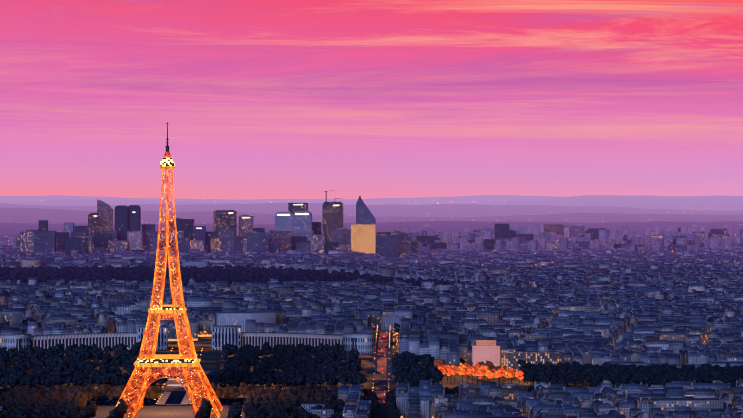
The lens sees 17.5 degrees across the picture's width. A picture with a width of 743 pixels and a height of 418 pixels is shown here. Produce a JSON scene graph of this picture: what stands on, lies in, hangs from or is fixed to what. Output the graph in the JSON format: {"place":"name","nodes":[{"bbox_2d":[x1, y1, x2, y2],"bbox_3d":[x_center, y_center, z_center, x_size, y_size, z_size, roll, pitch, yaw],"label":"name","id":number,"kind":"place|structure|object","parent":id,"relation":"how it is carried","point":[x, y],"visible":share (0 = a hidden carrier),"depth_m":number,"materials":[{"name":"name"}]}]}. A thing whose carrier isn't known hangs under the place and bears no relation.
{"place":"outdoors","nodes":[
{"label":"outdoors","id":0,"kind":"place"},
{"bbox_2d":[0,330,708,397],"bbox_3d":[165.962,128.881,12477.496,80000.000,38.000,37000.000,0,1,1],"label":"ground","id":1,"kind":"structure","parent":0,"point":[368,371],"depth_m":3091.12,"materials":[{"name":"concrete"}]},
{"bbox_2d":[116,122,222,417],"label":"eiffel tower","id":2,"kind":"structure","parent":1,"relation":"on","point":[186,361],"depth_m":2665.51,"materials":[{"name":"metal"}]},
{"bbox_2d":[0,325,375,354],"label":"long building","id":3,"kind":"structure","parent":1,"relation":"on","point":[362,343],"depth_m":3266.57,"materials":[{"name":"stone"}]},
{"bbox_2d":[5,348,533,417],"bbox_3d":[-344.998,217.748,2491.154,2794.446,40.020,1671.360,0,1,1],"label":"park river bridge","id":4,"kind":"structure","parent":1,"relation":"on","point":[175,399],"depth_m":2885.13,"materials":[{"name":"black"}]},
{"bbox_2d":[0,245,742,417],"bbox_3d":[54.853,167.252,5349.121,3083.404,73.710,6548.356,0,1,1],"label":"city buildings","id":5,"kind":"structure","parent":1,"relation":"on","point":[588,305],"depth_m":4074.27,"materials":[{"name":"concrete"}]},
{"bbox_2d":[0,264,742,417],"bbox_3d":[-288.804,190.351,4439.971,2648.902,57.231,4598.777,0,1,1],"label":"trees","id":6,"kind":"object","parent":1,"relation":"on","point":[268,401],"visible":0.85,"depth_m":3043.16,"materials":[{"name":"green plant"}]},
{"bbox_2d":[0,213,742,251],"bbox_3d":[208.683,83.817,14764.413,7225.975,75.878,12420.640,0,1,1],"label":"suburbs","id":7,"kind":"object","parent":1,"relation":"on","point":[732,241],"visible":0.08,"depth_m":9372.08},
{"bbox_2d":[0,339,742,417],"bbox_3d":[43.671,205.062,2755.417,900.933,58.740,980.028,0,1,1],"label":"buildings","id":8,"kind":"structure","parent":1,"relation":"on","point":[483,350],"depth_m":3180.02,"materials":[{"name":"stone"}]},
{"bbox_2d":[6,199,738,417],"bbox_3d":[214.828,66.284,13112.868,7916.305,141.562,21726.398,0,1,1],"label":"street lamps","id":9,"kind":"object","parent":1,"relation":"on","point":[393,331],"depth_m":3551.11,"materials":[{"name":"orange"}]},
{"bbox_2d":[16,191,742,256],"bbox_3d":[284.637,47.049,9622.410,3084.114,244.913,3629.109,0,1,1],"label":"skyscrapers","id":10,"kind":"structure","parent":1,"relation":"on","point":[296,228],"depth_m":8324.84,"materials":[{"name":"grey glass"}]},
{"bbox_2d":[371,331,391,417],"bbox_3d":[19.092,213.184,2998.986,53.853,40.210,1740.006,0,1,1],"label":"avenue","id":11,"kind":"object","parent":1,"relation":"on","point":[382,361],"visible":0.5,"depth_m":3147.10,"materials":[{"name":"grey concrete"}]},
{"bbox_2d":[0,195,742,237],"bbox_3d":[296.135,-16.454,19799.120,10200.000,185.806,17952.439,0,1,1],"label":"horizon hills","id":12,"kind":"structure","parent":0,"point":[617,212],"depth_m":16954.10,"materials":[{"name":"purple"}]},
{"bbox_2d":[0,0,742,199],"label":"sky","id":13,"kind":"structure","parent":0,"point":[258,99],"materials":[{"name":"pink"}]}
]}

